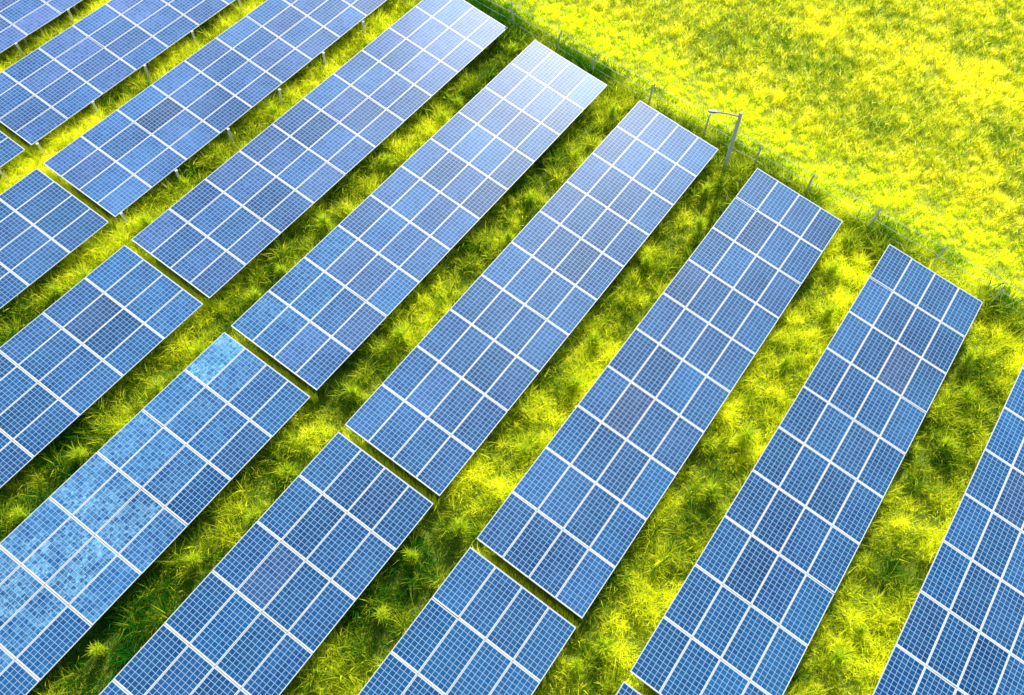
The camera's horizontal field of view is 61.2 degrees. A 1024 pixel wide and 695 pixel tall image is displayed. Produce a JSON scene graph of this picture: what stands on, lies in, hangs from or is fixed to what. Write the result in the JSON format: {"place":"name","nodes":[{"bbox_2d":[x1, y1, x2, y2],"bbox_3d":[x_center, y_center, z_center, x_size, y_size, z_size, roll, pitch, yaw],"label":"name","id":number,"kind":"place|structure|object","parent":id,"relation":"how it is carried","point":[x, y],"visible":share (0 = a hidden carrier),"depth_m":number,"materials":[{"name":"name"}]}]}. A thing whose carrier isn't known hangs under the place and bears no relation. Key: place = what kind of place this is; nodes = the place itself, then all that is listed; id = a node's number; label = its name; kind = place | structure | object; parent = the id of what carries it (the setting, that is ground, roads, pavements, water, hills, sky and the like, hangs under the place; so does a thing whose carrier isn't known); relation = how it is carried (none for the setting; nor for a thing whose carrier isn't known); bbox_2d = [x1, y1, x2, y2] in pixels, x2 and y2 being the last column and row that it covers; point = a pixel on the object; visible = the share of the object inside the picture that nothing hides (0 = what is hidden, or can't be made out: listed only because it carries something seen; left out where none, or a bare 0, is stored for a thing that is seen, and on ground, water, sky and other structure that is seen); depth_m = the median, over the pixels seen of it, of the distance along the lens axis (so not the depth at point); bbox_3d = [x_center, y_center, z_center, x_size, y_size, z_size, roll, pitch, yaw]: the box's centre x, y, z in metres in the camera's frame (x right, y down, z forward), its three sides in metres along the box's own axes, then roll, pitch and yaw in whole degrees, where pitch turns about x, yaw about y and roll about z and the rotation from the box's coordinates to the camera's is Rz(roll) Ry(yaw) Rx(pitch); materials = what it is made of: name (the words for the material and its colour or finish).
{"place":"outdoors","nodes":[
{"label":"outdoors","id":0,"kind":"place"},
{"bbox_2d":[0,0,1023,694],"bbox_3d":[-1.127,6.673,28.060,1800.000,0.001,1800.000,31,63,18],"label":"ground","id":1,"kind":"structure","parent":0,"point":[702,460],"depth_m":33.11,"materials":[{"name":"green plant"}]},
{"bbox_2d":[0,131,24,167],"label":"solar table","id":2,"kind":"object","parent":1,"relation":"on","point":[10,149],"visible":0.84,"depth_m":36.38,"materials":[{"name":"blue glass"}]},
{"bbox_2d":[3,499,29,524],"bbox_3d":[-15.933,5.400,27.994,0.715,1.240,0.748,12,58,7],"label":"tall weed","id":3,"kind":"object","parent":1,"relation":"on","point":[19,515],"visible":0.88,"depth_m":27.95,"materials":[{"name":"green plant"}]},
{"bbox_2d":[14,42,24,56],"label":"lane post","id":4,"kind":"object","parent":1,"relation":"on","point":[19,48],"visible":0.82,"depth_m":40.01,"materials":[{"name":"grey metal"}]},
{"bbox_2d":[0,0,81,52],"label":"solar table","id":5,"kind":"object","parent":1,"relation":"on","point":[25,18],"visible":0.98,"depth_m":40.90,"materials":[{"name":"blue glass"}]},
{"bbox_2d":[35,142,47,157],"bbox_3d":[-19.953,-8.352,36.794,0.110,0.990,0.110,41,69,16],"label":"lane post","id":6,"kind":"object","parent":1,"relation":"on","point":[40,147],"visible":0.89,"depth_m":36.61,"materials":[{"name":"grey metal"}]},
{"bbox_2d":[0,168,108,308],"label":"solar table","id":7,"kind":"object","parent":1,"relation":"on","point":[62,218],"visible":0.98,"depth_m":33.90,"materials":[{"name":"blue glass"}]},
{"bbox_2d":[45,278,65,298],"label":"tall weed","id":8,"kind":"object","parent":1,"relation":"on","point":[54,291],"visible":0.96,"depth_m":32.77,"materials":[{"name":"green plant"}]},
{"bbox_2d":[66,8,74,23],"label":"lane post","id":9,"kind":"object","parent":1,"relation":"on","point":[69,13],"visible":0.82,"depth_m":41.26,"materials":[{"name":"grey metal"}]},
{"bbox_2d":[62,436,92,463],"bbox_3d":[-14.720,3.546,29.241,1.008,1.133,1.036,16,59,9],"label":"tall weed","id":10,"kind":"object","parent":1,"relation":"on","point":[80,452],"visible":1,"depth_m":29.22,"materials":[{"name":"green plant"}]},
{"bbox_2d":[75,266,89,281],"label":"tall weed","id":11,"kind":"object","parent":1,"relation":"on","point":[84,274],"visible":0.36,"depth_m":33.08,"materials":[{"name":"green plant"}]},
{"bbox_2d":[82,641,109,657],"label":"tall weed","id":12,"kind":"object","parent":1,"relation":"on","point":[96,649],"visible":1,"depth_m":25.75,"materials":[{"name":"green plant"}]},
{"bbox_2d":[91,100,100,116],"bbox_3d":[-18.270,-10.437,38.121,0.110,0.990,0.110,22,59,14],"label":"lane post","id":13,"kind":"object","parent":1,"relation":"on","point":[94,105],"visible":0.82,"depth_m":37.91,"materials":[{"name":"grey metal"}]},
{"bbox_2d":[0,245,202,487],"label":"solar table","id":14,"kind":"object","parent":1,"relation":"on","point":[63,364],"visible":0.99,"depth_m":30.90,"materials":[{"name":"blue glass"}]},
{"bbox_2d":[0,0,241,144],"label":"solar table","id":15,"kind":"object","parent":1,"relation":"on","point":[80,72],"visible":0.98,"depth_m":39.08,"materials":[{"name":"blue glass"}]},
{"bbox_2d":[119,212,131,227],"bbox_3d":[-15.487,-5.070,34.759,0.110,0.990,0.110,17,60,13],"label":"lane post","id":16,"kind":"object","parent":1,"relation":"on","point":[123,217],"visible":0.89,"depth_m":34.53,"materials":[{"name":"grey metal"}]},
{"bbox_2d":[134,210,153,227],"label":"tall weed","id":17,"kind":"object","parent":1,"relation":"on","point":[146,220],"visible":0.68,"depth_m":34.51,"materials":[{"name":"green plant"}]},
{"bbox_2d":[143,64,150,79],"bbox_3d":[-16.567,-12.441,39.402,0.110,0.990,0.110,33,61,18],"label":"lane post","id":18,"kind":"object","parent":1,"relation":"on","point":[146,69],"visible":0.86,"depth_m":39.21,"materials":[{"name":"grey metal"}]},
{"bbox_2d":[0,332,309,694],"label":"solar table","id":19,"kind":"object","parent":1,"relation":"on","point":[67,580],"visible":1,"depth_m":27.78,"materials":[{"name":"blue glass"}]},
{"bbox_2d":[148,375,164,395],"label":"tall weed","id":20,"kind":"object","parent":1,"relation":"on","point":[157,390],"visible":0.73,"depth_m":30.40,"materials":[{"name":"green plant"}]},
{"bbox_2d":[173,174,189,188],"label":"tall weed","id":21,"kind":"object","parent":1,"relation":"on","point":[183,180],"visible":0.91,"depth_m":35.94,"materials":[{"name":"green plant"}]},
{"bbox_2d":[178,549,205,567],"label":"tall weed","id":22,"kind":"object","parent":1,"relation":"on","point":[195,557],"visible":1,"depth_m":27.24,"materials":[{"name":"green plant"}]},
{"bbox_2d":[190,30,196,42],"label":"lane post","id":23,"kind":"object","parent":1,"relation":"on","point":[192,33],"visible":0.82,"depth_m":40.43,"materials":[{"name":"grey metal"}]},
{"bbox_2d":[185,337,207,359],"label":"tall weed","id":24,"kind":"object","parent":1,"relation":"on","point":[198,348],"visible":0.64,"depth_m":31.43,"materials":[{"name":"green plant"}]},
{"bbox_2d":[43,0,386,216],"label":"solar table","id":25,"kind":"object","parent":1,"relation":"on","point":[117,162],"visible":0.97,"depth_m":37.73,"materials":[{"name":"blue glass"}]},
{"bbox_2d":[226,128,233,146],"bbox_3d":[-12.109,-9.054,37.303,0.110,0.990,0.110,35,63,19],"label":"lane post","id":26,"kind":"object","parent":1,"relation":"on","point":[229,133],"visible":0.93,"depth_m":37.16,"materials":[{"name":"grey metal"}]},
{"bbox_2d":[242,504,264,525],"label":"tall weed","id":27,"kind":"object","parent":1,"relation":"on","point":[253,517],"visible":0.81,"depth_m":28.05,"materials":[{"name":"green plant"}]},
{"bbox_2d":[243,285,263,304],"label":"tall weed","id":28,"kind":"object","parent":1,"relation":"on","point":[252,293],"visible":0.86,"depth_m":32.75,"materials":[{"name":"green plant"}]},
{"bbox_2d":[99,432,433,694],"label":"solar table","id":29,"kind":"object","parent":1,"relation":"on","point":[154,658],"visible":1,"depth_m":26.39,"materials":[{"name":"blue glass"}]},
{"bbox_2d":[264,101,281,117],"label":"tall weed","id":30,"kind":"object","parent":1,"relation":"on","point":[272,109],"visible":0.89,"depth_m":38.20,"materials":[{"name":"green plant"}]},
{"bbox_2d":[273,260,287,276],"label":"tall weed","id":31,"kind":"object","parent":1,"relation":"on","point":[281,270],"visible":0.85,"depth_m":33.36,"materials":[{"name":"green plant"}]},
{"bbox_2d":[278,88,282,106],"bbox_3d":[-10.312,-11.144,38.641,0.110,0.990,0.110,24,60,8],"label":"lane post","id":32,"kind":"object","parent":1,"relation":"on","point":[280,94],"visible":0.89,"depth_m":38.52,"materials":[{"name":"grey metal"}]},
{"bbox_2d":[275,458,299,482],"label":"tall weed","id":33,"kind":"object","parent":1,"relation":"on","point":[288,468],"visible":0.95,"depth_m":29.07,"materials":[{"name":"green plant"}]},
{"bbox_2d":[131,0,506,298],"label":"solar table","id":34,"kind":"object","parent":1,"relation":"on","point":[238,211],"visible":0.99,"depth_m":36.27,"materials":[{"name":"blue glass"}]},
{"bbox_2d":[315,208,331,229],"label":"tall weed","id":35,"kind":"object","parent":1,"relation":"on","point":[323,221],"visible":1,"depth_m":34.53,"materials":[{"name":"green plant"}]},
{"bbox_2d":[322,52,325,69],"bbox_3d":[-8.637,-13.198,39.950,0.110,0.990,0.110,30,60,17],"label":"lane post","id":36,"kind":"object","parent":1,"relation":"on","point":[324,58],"visible":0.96,"depth_m":39.78,"materials":[{"name":"grey metal"}]},
{"bbox_2d":[342,382,359,400],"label":"tall weed","id":37,"kind":"object","parent":1,"relation":"on","point":[352,391],"visible":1,"depth_m":30.52,"materials":[{"name":"green plant"}]},
{"bbox_2d":[362,20,365,37],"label":"lane post","id":38,"kind":"object","parent":1,"relation":"on","point":[363,24],"visible":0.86,"depth_m":40.99,"materials":[{"name":"grey metal"}]},
{"bbox_2d":[370,600,393,623],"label":"tall weed","id":39,"kind":"object","parent":1,"relation":"on","point":[382,611],"visible":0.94,"depth_m":26.47,"materials":[{"name":"green plant"}]},
{"bbox_2d":[379,150,396,169],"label":"tall weed","id":40,"kind":"object","parent":1,"relation":"on","point":[387,160],"visible":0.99,"depth_m":36.62,"materials":[{"name":"green plant"}]},
{"bbox_2d":[390,318,412,346],"bbox_3d":[-4.121,-0.487,31.896,1.084,1.135,1.066,5,64,-12],"label":"tall weed","id":41,"kind":"object","parent":1,"relation":"on","point":[399,334],"visible":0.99,"depth_m":31.81,"materials":[{"name":"green plant"}]},
{"bbox_2d":[401,544,419,567],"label":"tall weed","id":42,"kind":"object","parent":1,"relation":"on","point":[411,556],"visible":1,"depth_m":27.30,"materials":[{"name":"green plant"}]},
{"bbox_2d":[405,1,415,11],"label":"tall weed","id":43,"kind":"object","parent":1,"relation":"on","point":[409,5],"visible":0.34,"depth_m":42.00,"materials":[{"name":"green plant"}]},
{"bbox_2d":[231,40,606,390],"bbox_3d":[-2.909,-6.074,35.268,3.968,1.389,19.288,31,63,18],"label":"solar table","id":44,"kind":"object","parent":1,"relation":"on","point":[311,319],"visible":1,"depth_m":34.18,"materials":[{"name":"blue glass"}]},
{"bbox_2d":[433,286,447,304],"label":"tall weed","id":45,"kind":"object","parent":1,"relation":"on","point":[441,295],"visible":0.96,"depth_m":32.88,"materials":[{"name":"green plant"}]},
{"bbox_2d":[435,107,450,122],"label":"tall weed","id":46,"kind":"object","parent":1,"relation":"on","point":[443,114],"visible":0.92,"depth_m":38.09,"materials":[{"name":"green plant"}]},
{"bbox_2d":[452,94,462,107],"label":"tall weed","id":47,"kind":"object","parent":1,"relation":"on","point":[456,99],"visible":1,"depth_m":38.70,"materials":[{"name":"green plant"}]},
{"bbox_2d":[447,514,472,536],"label":"tall weed","id":48,"kind":"object","parent":1,"relation":"on","point":[460,527],"visible":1,"depth_m":27.84,"materials":[{"name":"green plant"}]},
{"bbox_2d":[358,547,575,694],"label":"solar table","id":49,"kind":"object","parent":1,"relation":"on","point":[451,656],"visible":1,"depth_m":25.54,"materials":[{"name":"blue glass"}]},
{"bbox_2d":[500,226,514,243],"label":"tall weed","id":50,"kind":"object","parent":1,"relation":"on","point":[509,235],"visible":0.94,"depth_m":34.44,"materials":[{"name":"green plant"}]},
{"bbox_2d":[504,40,518,54],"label":"tall weed","id":51,"kind":"object","parent":1,"relation":"on","point":[513,46],"visible":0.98,"depth_m":40.61,"materials":[{"name":"green plant"}]},
{"bbox_2d":[513,440,535,458],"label":"tall weed","id":52,"kind":"object","parent":1,"relation":"on","point":[525,447],"visible":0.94,"depth_m":29.52,"materials":[{"name":"green plant"}]},
{"bbox_2d":[523,187,538,203],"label":"tall weed","id":53,"kind":"object","parent":1,"relation":"on","point":[530,197],"visible":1,"depth_m":35.62,"materials":[{"name":"green plant"}]},
{"bbox_2d":[345,101,717,495],"bbox_3d":[1.580,-2.717,33.194,3.967,1.383,19.288,31,63,18],"label":"solar table","id":54,"kind":"object","parent":1,"relation":"on","point":[383,421],"visible":1,"depth_m":32.06,"materials":[{"name":"blue glass"}]},
{"bbox_2d":[565,370,585,392],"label":"tall weed","id":55,"kind":"object","parent":1,"relation":"on","point":[576,381],"visible":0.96,"depth_m":30.82,"materials":[{"name":"green plant"}]},
{"bbox_2d":[567,655,586,674],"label":"tall weed","id":56,"kind":"object","parent":1,"relation":"on","point":[577,665],"visible":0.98,"depth_m":25.80,"materials":[{"name":"green plant"}]},
{"bbox_2d":[571,147,582,161],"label":"tall weed","id":57,"kind":"object","parent":1,"relation":"on","point":[574,155],"visible":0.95,"depth_m":36.89,"materials":[{"name":"green plant"}]},
{"bbox_2d":[582,328,602,348],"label":"tall weed","id":58,"kind":"object","parent":1,"relation":"on","point":[593,341],"visible":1,"depth_m":31.83,"materials":[{"name":"green plant"}]},
{"bbox_2d":[591,632,615,659],"bbox_3d":[2.803,8.974,26.033,1.072,1.032,1.036,15,57,1],"label":"tall weed","id":59,"kind":"object","parent":1,"relation":"on","point":[604,645],"visible":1,"depth_m":26.05,"materials":[{"name":"green plant"}]},
{"bbox_2d":[605,99,618,119],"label":"tall weed","id":60,"kind":"object","parent":1,"relation":"on","point":[613,108],"visible":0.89,"depth_m":38.16,"materials":[{"name":"green plant"}]},
{"bbox_2d":[616,681,641,694],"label":"solar table","id":61,"kind":"object","parent":1,"relation":"on","point":[625,688],"visible":1,"depth_m":24.59,"materials":[{"name":"blue glass"}]},
{"bbox_2d":[639,252,653,270],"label":"tall weed","id":62,"kind":"object","parent":1,"relation":"on","point":[647,260],"visible":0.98,"depth_m":33.75,"materials":[{"name":"green plant"}]},
{"bbox_2d":[476,168,842,618],"bbox_3d":[6.068,0.637,31.116,3.969,1.385,19.288,31,63,18],"label":"solar table","id":63,"kind":"object","parent":1,"relation":"on","point":[560,560],"visible":1,"depth_m":29.93,"materials":[{"name":"blue glass"}]},
{"bbox_2d":[694,212,709,231],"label":"tall weed","id":64,"kind":"object","parent":1,"relation":"on","point":[699,222],"visible":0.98,"depth_m":34.69,"materials":[{"name":"green plant"}]},
{"bbox_2d":[701,179,712,197],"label":"tall weed","id":65,"kind":"object","parent":1,"relation":"on","point":[707,186],"visible":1,"depth_m":35.85,"materials":[{"name":"green plant"}]},
{"bbox_2d":[699,475,727,501],"bbox_3d":[6.692,4.697,28.747,1.097,1.092,1.036,-24,61,-15],"label":"tall weed","id":66,"kind":"object","parent":1,"relation":"on","point":[712,486],"visible":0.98,"depth_m":28.68,"materials":[{"name":"green plant"}]},
{"bbox_2d":[708,109,742,170],"bbox_3d":[8.460,-8.454,35.693,1.390,3.385,0.190,5,58,2],"label":"lamp post","id":67,"kind":"object","parent":1,"relation":"on","point":[731,144],"visible":0.94,"depth_m":35.10,"materials":[{"name":"metal"}]},
{"bbox_2d":[468,0,1022,311],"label":"wire fence","id":68,"kind":"object","parent":1,"relation":"on","point":[871,222],"visible":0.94,"depth_m":36.34,"materials":[{"name":"metal"}]},
{"bbox_2d":[737,419,767,443],"bbox_3d":[8.133,2.979,29.779,0.993,1.185,1.027,-33,64,-19],"label":"tall weed","id":69,"kind":"object","parent":1,"relation":"on","point":[747,434],"visible":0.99,"depth_m":29.72,"materials":[{"name":"green plant"}]},
{"bbox_2d":[487,0,1023,304],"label":"meadow plants","id":70,"kind":"object","parent":1,"relation":"on","point":[972,42],"visible":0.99,"depth_m":39.91,"materials":[{"name":"yellow plant"}]},
{"bbox_2d":[779,348,794,370],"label":"tall weed","id":71,"kind":"object","parent":1,"relation":"on","point":[786,361],"visible":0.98,"depth_m":31.37,"materials":[{"name":"green plant"}]},
{"bbox_2d":[630,244,982,694],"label":"solar table","id":72,"kind":"object","parent":1,"relation":"on","point":[792,598],"visible":1,"depth_m":28.05,"materials":[{"name":"blue glass"}]},
{"bbox_2d":[821,301,837,321],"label":"tall weed","id":73,"kind":"object","parent":1,"relation":"on","point":[829,309],"visible":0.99,"depth_m":32.60,"materials":[{"name":"green plant"}]},
{"bbox_2d":[825,258,844,276],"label":"tall weed","id":74,"kind":"object","parent":1,"relation":"on","point":[832,270],"visible":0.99,"depth_m":33.79,"materials":[{"name":"green plant"}]},
{"bbox_2d":[826,641,859,674],"bbox_3d":[9.806,9.237,25.840,1.167,1.193,1.129,14,61,1],"label":"tall weed","id":75,"kind":"object","parent":1,"relation":"on","point":[837,657],"visible":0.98,"depth_m":25.77,"materials":[{"name":"green plant"}]},
{"bbox_2d":[854,621,870,639],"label":"tall weed","id":76,"kind":"object","parent":1,"relation":"on","point":[862,629],"visible":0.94,"depth_m":26.45,"materials":[{"name":"green plant"}]},
{"bbox_2d":[872,363,1023,694],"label":"solar table","id":77,"kind":"object","parent":1,"relation":"on","point":[962,632],"visible":1,"depth_m":26.25,"materials":[{"name":"blue glass"}]},
{"bbox_2d":[936,432,964,453],"bbox_3d":[14.988,3.268,29.784,1.046,0.965,1.081,43,70,12],"label":"tall weed","id":78,"kind":"object","parent":1,"relation":"on","point":[945,441],"visible":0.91,"depth_m":29.74,"materials":[{"name":"green plant"}]},
{"bbox_2d":[956,382,978,401],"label":"tall weed","id":79,"kind":"object","parent":1,"relation":"on","point":[967,391],"visible":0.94,"depth_m":30.77,"materials":[{"name":"green plant"}]},
{"bbox_2d":[961,341,984,365],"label":"tall weed","id":80,"kind":"object","parent":1,"relation":"on","point":[971,356],"visible":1,"depth_m":31.35,"materials":[{"name":"green plant"}]}
]}

